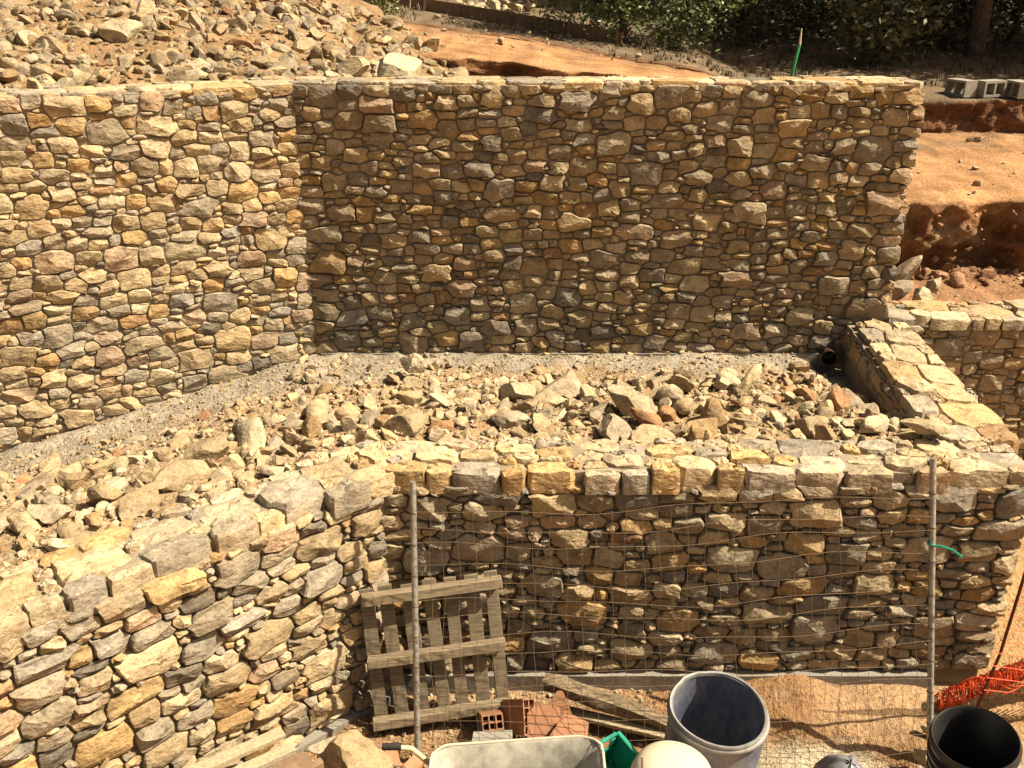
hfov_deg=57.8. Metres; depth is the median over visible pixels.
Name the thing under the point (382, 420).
rock
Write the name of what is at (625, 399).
rock
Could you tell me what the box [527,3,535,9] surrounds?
rock
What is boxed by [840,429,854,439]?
rock
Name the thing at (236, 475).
rock
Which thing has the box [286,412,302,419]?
rock
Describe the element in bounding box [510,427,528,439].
rock
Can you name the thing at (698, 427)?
rock
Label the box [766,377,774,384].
rock
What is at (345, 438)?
rock
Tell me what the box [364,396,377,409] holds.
rock
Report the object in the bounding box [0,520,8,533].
rock
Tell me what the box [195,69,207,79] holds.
rock
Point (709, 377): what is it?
rock
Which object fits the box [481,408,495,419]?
rock
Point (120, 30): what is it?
rock
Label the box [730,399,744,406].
rock
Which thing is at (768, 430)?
rock
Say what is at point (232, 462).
rock
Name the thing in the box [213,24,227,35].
rock
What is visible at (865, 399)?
rock
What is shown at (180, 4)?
rock
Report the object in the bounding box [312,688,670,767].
yard pebbles
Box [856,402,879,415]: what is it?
rock
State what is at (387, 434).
rock
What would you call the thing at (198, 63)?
rock
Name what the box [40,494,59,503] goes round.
rock
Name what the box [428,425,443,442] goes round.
rock
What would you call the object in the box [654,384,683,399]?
rock
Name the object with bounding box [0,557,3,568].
rock
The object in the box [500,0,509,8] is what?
rock
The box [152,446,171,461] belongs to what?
rock
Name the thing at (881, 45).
understory shrub
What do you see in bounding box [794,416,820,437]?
rock
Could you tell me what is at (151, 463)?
rock
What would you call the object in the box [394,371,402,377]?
rock
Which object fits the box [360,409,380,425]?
rock
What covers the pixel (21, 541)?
rock
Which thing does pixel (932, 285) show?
rock
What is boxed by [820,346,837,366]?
drain pipe
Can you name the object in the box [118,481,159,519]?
rock
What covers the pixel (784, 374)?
rock
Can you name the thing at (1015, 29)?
understory shrub
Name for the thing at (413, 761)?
tile shard
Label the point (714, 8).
understory shrub
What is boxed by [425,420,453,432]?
rock
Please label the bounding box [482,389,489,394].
rock
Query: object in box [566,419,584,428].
rock
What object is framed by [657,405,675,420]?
rock
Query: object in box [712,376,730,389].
rock
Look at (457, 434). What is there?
rock
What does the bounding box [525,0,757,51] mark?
leafy shrub
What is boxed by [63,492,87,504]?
rock
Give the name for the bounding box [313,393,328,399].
rock
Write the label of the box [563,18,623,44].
edging board
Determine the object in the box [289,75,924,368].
retaining wall
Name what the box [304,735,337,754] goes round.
rock
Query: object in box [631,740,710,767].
plastic tank
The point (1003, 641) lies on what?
stake
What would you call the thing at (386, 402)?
rock
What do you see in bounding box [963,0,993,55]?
hill tree
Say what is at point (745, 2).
hill tree
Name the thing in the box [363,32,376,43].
rock
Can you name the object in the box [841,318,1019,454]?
retaining wall
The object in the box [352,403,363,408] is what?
rock
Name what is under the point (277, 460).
rock
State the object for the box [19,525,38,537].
rock
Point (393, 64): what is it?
rock
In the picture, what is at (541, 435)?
rock
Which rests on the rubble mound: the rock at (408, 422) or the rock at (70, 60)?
the rock at (70, 60)
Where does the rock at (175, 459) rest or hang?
on the terrace fill
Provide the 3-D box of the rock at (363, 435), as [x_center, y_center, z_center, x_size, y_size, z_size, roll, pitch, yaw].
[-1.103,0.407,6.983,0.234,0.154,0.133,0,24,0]
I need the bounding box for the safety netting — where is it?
[934,573,1023,710]
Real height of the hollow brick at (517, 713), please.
0.362 m
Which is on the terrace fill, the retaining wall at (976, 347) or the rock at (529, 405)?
the rock at (529, 405)
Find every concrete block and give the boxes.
[944,78,977,96]
[975,79,1007,97]
[1005,79,1023,98]
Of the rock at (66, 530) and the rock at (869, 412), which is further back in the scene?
the rock at (869, 412)
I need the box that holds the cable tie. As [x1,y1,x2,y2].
[927,539,962,557]
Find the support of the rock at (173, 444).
on the terrace fill
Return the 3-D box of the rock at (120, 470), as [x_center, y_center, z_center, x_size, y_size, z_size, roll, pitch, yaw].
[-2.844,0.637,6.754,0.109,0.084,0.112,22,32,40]
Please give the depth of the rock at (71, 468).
6.88 m
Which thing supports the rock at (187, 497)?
on the terrace fill
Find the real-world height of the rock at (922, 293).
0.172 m
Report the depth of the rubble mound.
10.31 m
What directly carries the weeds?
on the hillside
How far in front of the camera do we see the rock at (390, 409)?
7.46 m
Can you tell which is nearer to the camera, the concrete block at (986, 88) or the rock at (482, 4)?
the concrete block at (986, 88)
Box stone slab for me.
[472,730,512,741]
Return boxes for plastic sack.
[813,754,862,767]
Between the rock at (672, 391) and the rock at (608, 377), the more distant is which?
the rock at (608, 377)
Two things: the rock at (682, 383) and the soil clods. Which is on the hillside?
the soil clods
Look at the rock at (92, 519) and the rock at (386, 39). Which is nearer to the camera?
the rock at (92, 519)
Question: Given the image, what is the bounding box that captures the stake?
[975,572,1023,706]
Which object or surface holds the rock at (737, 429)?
on the terrace fill
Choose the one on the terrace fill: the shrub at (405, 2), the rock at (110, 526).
the rock at (110, 526)
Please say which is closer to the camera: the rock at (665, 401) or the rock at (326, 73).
the rock at (665, 401)
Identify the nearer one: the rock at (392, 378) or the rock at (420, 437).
the rock at (420, 437)
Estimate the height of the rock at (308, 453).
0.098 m
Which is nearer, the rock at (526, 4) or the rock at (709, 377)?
the rock at (709, 377)
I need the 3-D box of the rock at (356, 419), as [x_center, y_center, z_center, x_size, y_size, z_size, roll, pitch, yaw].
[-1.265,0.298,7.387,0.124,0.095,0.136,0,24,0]
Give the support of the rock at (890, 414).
on the terrace fill
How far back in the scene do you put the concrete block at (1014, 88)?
14.26 m
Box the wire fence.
[410,458,936,767]
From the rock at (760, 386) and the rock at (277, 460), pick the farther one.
the rock at (760, 386)
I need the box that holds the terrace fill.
[0,351,898,569]
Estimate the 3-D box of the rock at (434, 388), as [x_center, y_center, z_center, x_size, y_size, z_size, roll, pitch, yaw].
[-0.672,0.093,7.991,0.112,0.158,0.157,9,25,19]
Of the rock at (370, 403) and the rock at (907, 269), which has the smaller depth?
the rock at (370, 403)
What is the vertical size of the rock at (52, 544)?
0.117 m
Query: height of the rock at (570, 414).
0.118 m
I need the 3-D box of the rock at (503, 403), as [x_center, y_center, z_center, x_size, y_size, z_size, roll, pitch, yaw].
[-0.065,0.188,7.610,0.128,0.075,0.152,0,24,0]
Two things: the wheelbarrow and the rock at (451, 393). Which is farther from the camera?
the rock at (451, 393)
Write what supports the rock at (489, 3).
on the hillside
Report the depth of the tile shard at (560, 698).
6.61 m
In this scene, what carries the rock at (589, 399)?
on the terrace fill
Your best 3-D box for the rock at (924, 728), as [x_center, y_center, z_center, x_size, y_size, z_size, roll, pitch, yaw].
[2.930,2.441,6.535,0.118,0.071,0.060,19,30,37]
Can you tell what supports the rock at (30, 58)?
on the rubble mound
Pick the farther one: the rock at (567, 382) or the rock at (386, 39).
the rock at (386, 39)
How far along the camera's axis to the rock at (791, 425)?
7.29 m
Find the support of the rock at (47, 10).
on the rubble mound
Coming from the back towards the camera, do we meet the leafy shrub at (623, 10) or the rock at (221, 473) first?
the leafy shrub at (623, 10)
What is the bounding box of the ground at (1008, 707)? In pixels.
[271,515,1023,767]
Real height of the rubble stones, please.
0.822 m
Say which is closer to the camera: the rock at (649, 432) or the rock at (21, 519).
the rock at (21, 519)
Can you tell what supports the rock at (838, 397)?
on the terrace fill
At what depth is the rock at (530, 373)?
8.75 m
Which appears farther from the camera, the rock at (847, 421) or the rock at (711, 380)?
the rock at (711, 380)
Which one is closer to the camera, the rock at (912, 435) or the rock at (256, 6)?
the rock at (912, 435)
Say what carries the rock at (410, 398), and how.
on the terrace fill
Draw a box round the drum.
[664,671,769,767]
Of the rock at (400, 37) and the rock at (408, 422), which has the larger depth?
the rock at (400, 37)
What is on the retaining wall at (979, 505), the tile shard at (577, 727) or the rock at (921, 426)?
the rock at (921, 426)
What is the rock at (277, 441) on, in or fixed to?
on the terrace fill
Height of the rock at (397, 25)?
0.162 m
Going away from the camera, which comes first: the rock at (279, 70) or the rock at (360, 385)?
the rock at (360, 385)
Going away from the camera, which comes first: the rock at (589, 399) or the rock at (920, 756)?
the rock at (920, 756)
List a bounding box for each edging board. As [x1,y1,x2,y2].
[411,0,562,32]
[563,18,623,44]
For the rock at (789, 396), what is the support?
on the terrace fill
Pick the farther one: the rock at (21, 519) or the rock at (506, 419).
the rock at (506, 419)
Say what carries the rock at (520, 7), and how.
on the hillside
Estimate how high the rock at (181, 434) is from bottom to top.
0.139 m
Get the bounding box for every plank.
[98,757,108,767]
[187,727,285,767]
[233,742,295,767]
[272,752,312,767]
[301,757,323,767]
[542,673,667,730]
[569,706,664,739]
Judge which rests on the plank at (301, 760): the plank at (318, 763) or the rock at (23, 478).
the plank at (318, 763)
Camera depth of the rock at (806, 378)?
8.43 m
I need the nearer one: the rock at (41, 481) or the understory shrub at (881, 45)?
the rock at (41, 481)
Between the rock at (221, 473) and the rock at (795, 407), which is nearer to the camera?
the rock at (221, 473)
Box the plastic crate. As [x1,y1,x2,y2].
[600,731,637,767]
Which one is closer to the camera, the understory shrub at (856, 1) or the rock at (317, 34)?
the rock at (317, 34)
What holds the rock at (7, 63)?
on the rubble mound
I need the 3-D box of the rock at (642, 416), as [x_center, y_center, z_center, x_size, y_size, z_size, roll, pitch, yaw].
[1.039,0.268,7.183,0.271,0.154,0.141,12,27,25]
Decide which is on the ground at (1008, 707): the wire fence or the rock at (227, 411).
the wire fence
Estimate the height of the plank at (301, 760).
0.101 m
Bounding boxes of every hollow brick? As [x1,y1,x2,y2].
[478,709,503,730]
[502,698,534,735]
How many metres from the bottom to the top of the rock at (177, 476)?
0.233 m
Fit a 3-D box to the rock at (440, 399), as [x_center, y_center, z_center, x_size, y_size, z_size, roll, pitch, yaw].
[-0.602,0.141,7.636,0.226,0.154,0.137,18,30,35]
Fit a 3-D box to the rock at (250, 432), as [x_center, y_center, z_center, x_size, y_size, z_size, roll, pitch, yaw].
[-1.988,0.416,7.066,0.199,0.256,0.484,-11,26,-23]
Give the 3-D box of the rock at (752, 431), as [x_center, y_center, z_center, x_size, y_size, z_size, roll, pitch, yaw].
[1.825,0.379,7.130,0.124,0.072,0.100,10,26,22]
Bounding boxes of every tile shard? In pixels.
[314,752,329,767]
[384,750,401,766]
[403,755,423,767]
[527,702,560,737]
[548,689,571,715]
[549,718,574,735]
[561,711,588,735]
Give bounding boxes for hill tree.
[734,0,747,20]
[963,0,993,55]
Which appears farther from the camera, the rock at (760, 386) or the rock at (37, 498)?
the rock at (760, 386)
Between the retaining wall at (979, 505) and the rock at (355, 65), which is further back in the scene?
the rock at (355, 65)
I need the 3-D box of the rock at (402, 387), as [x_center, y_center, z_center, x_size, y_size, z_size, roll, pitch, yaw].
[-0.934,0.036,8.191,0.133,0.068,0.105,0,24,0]
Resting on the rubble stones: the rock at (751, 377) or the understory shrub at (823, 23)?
the rock at (751, 377)
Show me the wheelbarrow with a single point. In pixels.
(573, 751)
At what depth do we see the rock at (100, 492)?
6.17 m
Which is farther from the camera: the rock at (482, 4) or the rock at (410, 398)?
the rock at (482, 4)
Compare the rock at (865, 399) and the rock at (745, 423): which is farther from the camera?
the rock at (865, 399)
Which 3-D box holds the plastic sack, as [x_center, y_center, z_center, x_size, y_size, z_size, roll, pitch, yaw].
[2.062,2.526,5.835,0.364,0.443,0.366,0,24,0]
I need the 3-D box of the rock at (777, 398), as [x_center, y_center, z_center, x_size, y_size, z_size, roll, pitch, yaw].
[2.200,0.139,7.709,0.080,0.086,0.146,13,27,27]
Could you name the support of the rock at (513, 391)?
on the terrace fill
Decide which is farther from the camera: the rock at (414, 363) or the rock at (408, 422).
the rock at (414, 363)
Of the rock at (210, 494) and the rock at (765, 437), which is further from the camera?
the rock at (765, 437)
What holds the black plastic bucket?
on the ground at (1008, 707)
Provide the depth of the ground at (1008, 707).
6.76 m
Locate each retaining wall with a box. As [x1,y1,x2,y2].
[0,76,317,452]
[0,440,402,767]
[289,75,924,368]
[379,434,1023,695]
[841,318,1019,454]
[883,299,1023,460]
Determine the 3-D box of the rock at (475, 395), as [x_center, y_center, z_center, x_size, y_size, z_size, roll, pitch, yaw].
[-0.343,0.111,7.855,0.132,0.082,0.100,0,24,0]
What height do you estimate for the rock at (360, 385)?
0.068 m
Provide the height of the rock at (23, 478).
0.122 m
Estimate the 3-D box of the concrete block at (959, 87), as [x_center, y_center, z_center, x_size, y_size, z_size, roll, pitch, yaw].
[6.950,-4.592,14.375,0.220,0.240,0.420,-8,25,-17]
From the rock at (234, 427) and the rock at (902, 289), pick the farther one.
the rock at (902, 289)
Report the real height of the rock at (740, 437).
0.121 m
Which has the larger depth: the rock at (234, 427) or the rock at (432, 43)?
the rock at (432, 43)
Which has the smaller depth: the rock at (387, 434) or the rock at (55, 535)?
the rock at (55, 535)
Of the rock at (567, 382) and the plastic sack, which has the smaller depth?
the plastic sack
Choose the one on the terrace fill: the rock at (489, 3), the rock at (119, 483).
the rock at (119, 483)
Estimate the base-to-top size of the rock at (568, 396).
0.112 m
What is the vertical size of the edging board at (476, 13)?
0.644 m
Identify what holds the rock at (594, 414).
on the terrace fill
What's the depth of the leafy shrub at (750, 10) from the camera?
17.98 m
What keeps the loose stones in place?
on the hillside
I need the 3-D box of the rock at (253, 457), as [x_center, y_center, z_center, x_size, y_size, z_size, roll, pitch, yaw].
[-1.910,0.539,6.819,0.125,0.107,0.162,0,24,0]
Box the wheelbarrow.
[382,735,605,767]
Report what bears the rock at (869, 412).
on the terrace fill
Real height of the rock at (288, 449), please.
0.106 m
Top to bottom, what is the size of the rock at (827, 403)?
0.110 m
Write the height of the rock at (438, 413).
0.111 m
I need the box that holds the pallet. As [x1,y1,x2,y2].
[359,570,508,731]
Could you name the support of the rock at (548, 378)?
on the terrace fill
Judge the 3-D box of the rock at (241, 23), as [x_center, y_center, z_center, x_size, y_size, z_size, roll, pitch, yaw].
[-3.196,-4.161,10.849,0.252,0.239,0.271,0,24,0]
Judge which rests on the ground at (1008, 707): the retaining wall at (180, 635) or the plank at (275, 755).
the retaining wall at (180, 635)
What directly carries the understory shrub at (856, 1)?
on the hillside
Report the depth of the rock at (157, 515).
5.99 m
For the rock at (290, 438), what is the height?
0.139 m
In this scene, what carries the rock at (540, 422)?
on the terrace fill
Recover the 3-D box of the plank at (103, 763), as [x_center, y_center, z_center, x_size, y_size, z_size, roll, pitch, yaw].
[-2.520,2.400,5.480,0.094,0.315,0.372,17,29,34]
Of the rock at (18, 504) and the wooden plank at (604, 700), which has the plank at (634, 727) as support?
the wooden plank at (604, 700)
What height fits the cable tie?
0.054 m
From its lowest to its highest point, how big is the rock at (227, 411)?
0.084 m
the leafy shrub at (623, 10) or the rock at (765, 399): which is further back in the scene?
the leafy shrub at (623, 10)
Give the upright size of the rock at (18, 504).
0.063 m
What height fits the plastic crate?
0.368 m
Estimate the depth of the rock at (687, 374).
8.65 m
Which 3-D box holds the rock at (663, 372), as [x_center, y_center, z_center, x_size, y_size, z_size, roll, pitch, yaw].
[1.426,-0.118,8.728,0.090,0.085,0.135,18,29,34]
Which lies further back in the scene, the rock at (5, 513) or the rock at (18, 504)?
the rock at (18, 504)
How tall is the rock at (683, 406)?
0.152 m
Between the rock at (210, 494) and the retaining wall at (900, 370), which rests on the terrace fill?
the rock at (210, 494)
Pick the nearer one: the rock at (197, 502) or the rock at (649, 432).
the rock at (197, 502)
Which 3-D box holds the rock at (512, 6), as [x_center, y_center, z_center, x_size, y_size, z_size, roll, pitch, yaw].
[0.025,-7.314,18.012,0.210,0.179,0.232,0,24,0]
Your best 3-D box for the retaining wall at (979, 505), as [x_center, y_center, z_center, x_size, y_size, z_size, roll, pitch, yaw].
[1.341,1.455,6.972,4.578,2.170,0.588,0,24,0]
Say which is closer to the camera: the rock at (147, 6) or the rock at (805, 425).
the rock at (805, 425)
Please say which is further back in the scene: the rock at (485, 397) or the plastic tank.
the rock at (485, 397)
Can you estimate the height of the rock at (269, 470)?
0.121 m
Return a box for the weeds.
[367,0,590,37]
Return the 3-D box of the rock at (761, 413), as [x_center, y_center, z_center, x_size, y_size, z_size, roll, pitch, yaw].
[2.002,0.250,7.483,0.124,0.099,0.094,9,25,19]
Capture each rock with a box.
[0,57,18,68]
[0,506,12,519]
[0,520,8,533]
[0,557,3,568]
[7,512,40,533]
[11,499,25,508]
[12,27,43,35]
[14,474,32,486]
[16,470,54,497]
[17,535,32,549]
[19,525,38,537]
[24,54,37,63]
[27,78,42,88]
[27,503,71,524]
[33,494,42,502]
[37,532,58,545]
[38,452,60,473]
[39,7,53,15]
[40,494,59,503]
[40,538,74,551]
[55,522,84,538]
[57,461,80,485]
[63,55,80,65]
[63,471,92,489]
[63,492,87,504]
[78,28,90,36]
[84,512,101,527]
[85,458,98,464]
[87,458,116,474]
[87,483,122,502]
[97,19,142,42]
[103,476,128,490]
[104,524,115,529]
[107,6,123,17]
[112,465,127,476]
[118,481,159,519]
[125,455,143,464]
[125,486,138,494]
[136,0,154,14]
[137,470,153,482]
[144,458,159,470]
[151,460,212,491]
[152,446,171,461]
[153,503,177,520]
[166,439,185,449]
[166,456,181,465]
[173,8,188,18]
[173,429,189,439]
[174,3,185,7]
[176,491,198,505]
[182,435,228,462]
[187,58,210,69]
[188,501,208,506]
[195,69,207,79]
[203,486,227,501]
[209,466,232,479]
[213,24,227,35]
[220,454,244,471]
[224,18,247,29]
[224,408,235,414]
[232,422,235,431]
[233,472,243,479]
[236,417,266,451]
[237,470,254,487]
[245,448,259,462]
[251,2,265,10]
[259,465,284,475]
[266,66,287,75]
[266,436,284,450]
[270,455,287,466]
[279,443,297,455]
[283,430,300,445]
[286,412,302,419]
[299,439,316,451]
[301,451,314,457]
[302,416,320,437]
[303,371,315,383]
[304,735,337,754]
[305,399,327,422]
[310,28,325,39]
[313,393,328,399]
[315,383,333,395]
[320,729,392,767]
[323,71,338,76]
[328,412,336,422]
[329,448,339,453]
[334,402,358,419]
[337,56,369,75]
[340,416,357,431]
[341,435,353,443]
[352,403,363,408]
[352,416,360,423]
[354,429,379,442]
[356,382,364,387]
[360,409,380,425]
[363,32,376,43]
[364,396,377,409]
[366,14,375,23]
[374,414,390,427]
[377,52,421,76]
[378,386,392,395]
[381,35,391,44]
[381,427,396,442]
[382,28,407,43]
[383,399,392,405]
[383,404,404,414]
[384,408,428,436]
[386,374,400,383]
[389,21,402,29]
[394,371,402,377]
[398,384,413,390]
[398,390,422,405]
[399,353,425,374]
[414,435,426,440]
[421,37,439,50]
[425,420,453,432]
[426,383,441,397]
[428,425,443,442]
[429,393,451,406]
[434,408,443,418]
[444,412,461,427]
[447,388,455,398]
[453,430,467,438]
[464,392,478,399]
[464,398,476,411]
[475,2,486,7]
[481,394,494,403]
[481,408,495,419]
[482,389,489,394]
[487,0,499,7]
[490,410,530,428]
[492,2,499,9]
[497,401,511,408]
[498,382,535,402]
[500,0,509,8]
[508,2,518,11]
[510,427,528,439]
[511,401,535,411]
[516,4,522,11]
[523,0,534,10]
[525,371,537,376]
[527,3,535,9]
[530,406,555,418]
[532,390,565,406]
[532,413,551,431]
[534,433,547,442]
[539,370,580,398]
[544,373,553,384]
[550,430,571,440]
[561,393,573,398]
[563,400,573,409]
[563,410,578,420]
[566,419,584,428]
[579,384,595,395]
[580,395,598,404]
[587,401,608,424]
[599,413,631,442]
[603,375,612,379]
[606,378,632,391]
[607,384,654,421]
[615,374,622,379]
[630,408,662,426]
[631,424,675,442]
[642,388,659,396]
[645,377,666,382]
[646,379,659,389]
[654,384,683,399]
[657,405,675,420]
[658,397,671,407]
[660,368,669,375]
[666,374,696,391]
[670,422,685,437]
[672,397,692,414]
[673,368,696,379]
[687,418,717,440]
[700,397,726,428]
[702,375,715,383]
[706,378,714,388]
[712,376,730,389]
[716,370,740,390]
[720,367,736,375]
[726,424,742,433]
[729,418,761,428]
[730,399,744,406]
[733,433,756,442]
[739,364,761,394]
[743,427,758,437]
[751,394,776,405]
[753,384,769,391]
[753,407,767,418]
[754,426,771,435]
[757,434,775,442]
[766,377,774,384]
[769,410,785,422]
[771,394,781,406]
[781,371,789,379]
[784,391,795,401]
[786,421,794,428]
[788,362,809,372]
[790,428,805,438]
[792,402,812,411]
[793,387,815,402]
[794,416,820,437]
[803,375,809,381]
[814,422,835,440]
[815,400,833,412]
[817,377,827,383]
[820,388,864,406]
[825,387,849,410]
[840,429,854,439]
[842,418,857,425]
[853,392,872,403]
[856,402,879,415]
[858,415,889,433]
[863,408,887,417]
[884,412,901,427]
[891,280,913,300]
[893,255,922,281]
[893,430,921,440]
[899,418,954,434]
[913,287,932,299]
[913,748,926,767]
[920,724,926,733]
[925,277,941,292]
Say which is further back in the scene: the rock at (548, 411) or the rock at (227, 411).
the rock at (227, 411)
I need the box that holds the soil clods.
[901,210,1023,288]
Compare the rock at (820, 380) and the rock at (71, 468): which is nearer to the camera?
the rock at (71, 468)
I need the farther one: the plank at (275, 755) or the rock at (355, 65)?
the rock at (355, 65)
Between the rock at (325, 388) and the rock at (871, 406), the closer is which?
the rock at (871, 406)
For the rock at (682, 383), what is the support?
on the terrace fill
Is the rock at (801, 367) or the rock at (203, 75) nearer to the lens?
the rock at (801, 367)
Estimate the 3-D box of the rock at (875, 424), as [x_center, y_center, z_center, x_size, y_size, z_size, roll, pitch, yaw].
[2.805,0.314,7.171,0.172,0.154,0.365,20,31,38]
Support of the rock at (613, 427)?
on the terrace fill
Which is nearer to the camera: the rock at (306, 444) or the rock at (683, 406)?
the rock at (306, 444)
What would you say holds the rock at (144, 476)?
on the terrace fill
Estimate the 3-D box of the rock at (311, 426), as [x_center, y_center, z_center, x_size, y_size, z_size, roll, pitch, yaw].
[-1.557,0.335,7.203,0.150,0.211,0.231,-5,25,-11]
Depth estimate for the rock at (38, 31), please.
9.72 m
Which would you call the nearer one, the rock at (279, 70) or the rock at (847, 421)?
the rock at (847, 421)
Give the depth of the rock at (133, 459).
7.01 m
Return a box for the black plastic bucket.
[926,706,1022,767]
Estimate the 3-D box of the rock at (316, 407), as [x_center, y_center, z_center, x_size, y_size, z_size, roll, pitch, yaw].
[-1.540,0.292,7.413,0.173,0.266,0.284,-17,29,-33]
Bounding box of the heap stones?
[0,0,468,88]
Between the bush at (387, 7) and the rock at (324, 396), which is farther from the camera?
the bush at (387, 7)
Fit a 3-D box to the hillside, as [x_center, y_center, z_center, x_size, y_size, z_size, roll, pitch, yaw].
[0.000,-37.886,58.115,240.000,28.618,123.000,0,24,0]
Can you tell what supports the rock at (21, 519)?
on the terrace fill
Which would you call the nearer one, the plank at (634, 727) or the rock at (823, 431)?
the plank at (634, 727)
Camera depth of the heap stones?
10.33 m
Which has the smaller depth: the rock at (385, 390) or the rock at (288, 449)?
the rock at (288, 449)
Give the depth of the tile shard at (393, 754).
6.25 m
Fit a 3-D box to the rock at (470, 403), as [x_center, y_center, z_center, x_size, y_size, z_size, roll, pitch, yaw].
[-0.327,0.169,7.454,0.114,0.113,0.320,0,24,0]
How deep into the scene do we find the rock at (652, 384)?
8.19 m
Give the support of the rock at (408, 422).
on the terrace fill
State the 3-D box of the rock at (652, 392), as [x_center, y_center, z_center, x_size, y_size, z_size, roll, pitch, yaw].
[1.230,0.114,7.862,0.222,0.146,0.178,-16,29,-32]
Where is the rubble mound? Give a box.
[0,0,451,89]
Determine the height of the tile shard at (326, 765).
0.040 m
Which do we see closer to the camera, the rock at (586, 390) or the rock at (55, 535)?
the rock at (55, 535)
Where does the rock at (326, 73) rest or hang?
on the rubble mound
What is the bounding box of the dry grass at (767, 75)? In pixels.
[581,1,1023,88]
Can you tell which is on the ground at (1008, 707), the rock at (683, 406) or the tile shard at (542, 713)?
the tile shard at (542, 713)
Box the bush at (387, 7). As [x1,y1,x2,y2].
[364,0,402,15]
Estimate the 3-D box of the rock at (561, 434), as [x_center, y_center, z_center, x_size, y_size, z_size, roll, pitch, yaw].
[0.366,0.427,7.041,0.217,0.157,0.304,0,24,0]
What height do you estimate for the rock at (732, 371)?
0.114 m
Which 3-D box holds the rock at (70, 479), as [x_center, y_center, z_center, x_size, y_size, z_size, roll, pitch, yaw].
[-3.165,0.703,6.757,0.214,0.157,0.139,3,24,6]
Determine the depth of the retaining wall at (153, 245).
8.19 m
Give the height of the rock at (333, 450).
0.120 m
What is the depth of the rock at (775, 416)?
7.36 m
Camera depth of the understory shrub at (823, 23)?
18.91 m
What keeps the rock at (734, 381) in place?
on the terrace fill
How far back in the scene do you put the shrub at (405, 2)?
17.63 m
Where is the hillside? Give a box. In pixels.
[369,0,1023,303]
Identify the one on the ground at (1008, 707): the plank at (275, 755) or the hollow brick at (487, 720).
the hollow brick at (487, 720)
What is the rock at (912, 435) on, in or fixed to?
on the terrace fill
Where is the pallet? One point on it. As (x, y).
(394, 658)
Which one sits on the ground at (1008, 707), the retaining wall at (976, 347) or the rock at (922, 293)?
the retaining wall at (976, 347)
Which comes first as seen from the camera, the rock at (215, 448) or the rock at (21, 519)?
the rock at (21, 519)
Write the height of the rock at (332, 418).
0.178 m
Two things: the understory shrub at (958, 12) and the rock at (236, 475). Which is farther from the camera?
the understory shrub at (958, 12)
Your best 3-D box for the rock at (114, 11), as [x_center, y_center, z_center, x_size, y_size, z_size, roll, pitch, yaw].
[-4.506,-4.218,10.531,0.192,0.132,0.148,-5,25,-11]
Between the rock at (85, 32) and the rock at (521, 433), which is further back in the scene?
the rock at (85, 32)
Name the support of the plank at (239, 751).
on the plank at (275, 755)
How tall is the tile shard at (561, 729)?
0.202 m
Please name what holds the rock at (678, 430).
on the terrace fill
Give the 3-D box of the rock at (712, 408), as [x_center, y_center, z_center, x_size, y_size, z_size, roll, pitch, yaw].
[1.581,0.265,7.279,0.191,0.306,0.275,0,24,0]
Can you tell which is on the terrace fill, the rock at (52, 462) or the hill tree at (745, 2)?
the rock at (52, 462)
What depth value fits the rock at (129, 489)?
6.27 m
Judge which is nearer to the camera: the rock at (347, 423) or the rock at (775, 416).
the rock at (347, 423)
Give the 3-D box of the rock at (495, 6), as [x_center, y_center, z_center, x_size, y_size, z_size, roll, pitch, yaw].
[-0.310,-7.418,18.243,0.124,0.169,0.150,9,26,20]
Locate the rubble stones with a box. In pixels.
[0,352,913,566]
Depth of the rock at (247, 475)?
6.38 m
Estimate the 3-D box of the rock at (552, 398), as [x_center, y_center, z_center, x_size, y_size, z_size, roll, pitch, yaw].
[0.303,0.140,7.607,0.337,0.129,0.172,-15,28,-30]
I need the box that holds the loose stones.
[381,4,1023,300]
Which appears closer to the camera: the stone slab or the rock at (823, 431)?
the stone slab
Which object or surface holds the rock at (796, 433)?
on the terrace fill
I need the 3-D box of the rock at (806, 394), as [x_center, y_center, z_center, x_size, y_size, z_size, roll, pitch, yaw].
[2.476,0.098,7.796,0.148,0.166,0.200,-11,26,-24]
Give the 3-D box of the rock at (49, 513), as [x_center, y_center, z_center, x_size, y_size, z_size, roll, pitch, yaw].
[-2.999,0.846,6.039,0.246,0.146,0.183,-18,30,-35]
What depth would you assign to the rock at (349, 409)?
7.39 m
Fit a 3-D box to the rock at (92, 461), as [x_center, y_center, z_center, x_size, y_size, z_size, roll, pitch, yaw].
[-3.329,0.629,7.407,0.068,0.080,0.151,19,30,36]
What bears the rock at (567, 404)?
on the terrace fill
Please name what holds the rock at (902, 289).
on the hillside
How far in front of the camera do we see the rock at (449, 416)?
7.19 m
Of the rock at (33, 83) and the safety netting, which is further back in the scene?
the rock at (33, 83)
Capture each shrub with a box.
[362,0,409,6]
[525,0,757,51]
[662,0,774,14]
[681,0,844,47]
[757,0,892,44]
[790,0,902,24]
[806,0,969,69]
[880,0,1023,51]
[946,0,1023,45]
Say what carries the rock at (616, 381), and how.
on the terrace fill
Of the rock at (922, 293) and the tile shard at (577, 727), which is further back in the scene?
the rock at (922, 293)
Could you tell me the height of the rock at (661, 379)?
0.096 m
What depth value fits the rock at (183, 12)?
10.89 m
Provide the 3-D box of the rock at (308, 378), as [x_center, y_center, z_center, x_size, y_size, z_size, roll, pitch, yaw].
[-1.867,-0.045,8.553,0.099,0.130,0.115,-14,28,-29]
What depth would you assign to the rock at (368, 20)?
12.80 m
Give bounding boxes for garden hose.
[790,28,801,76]

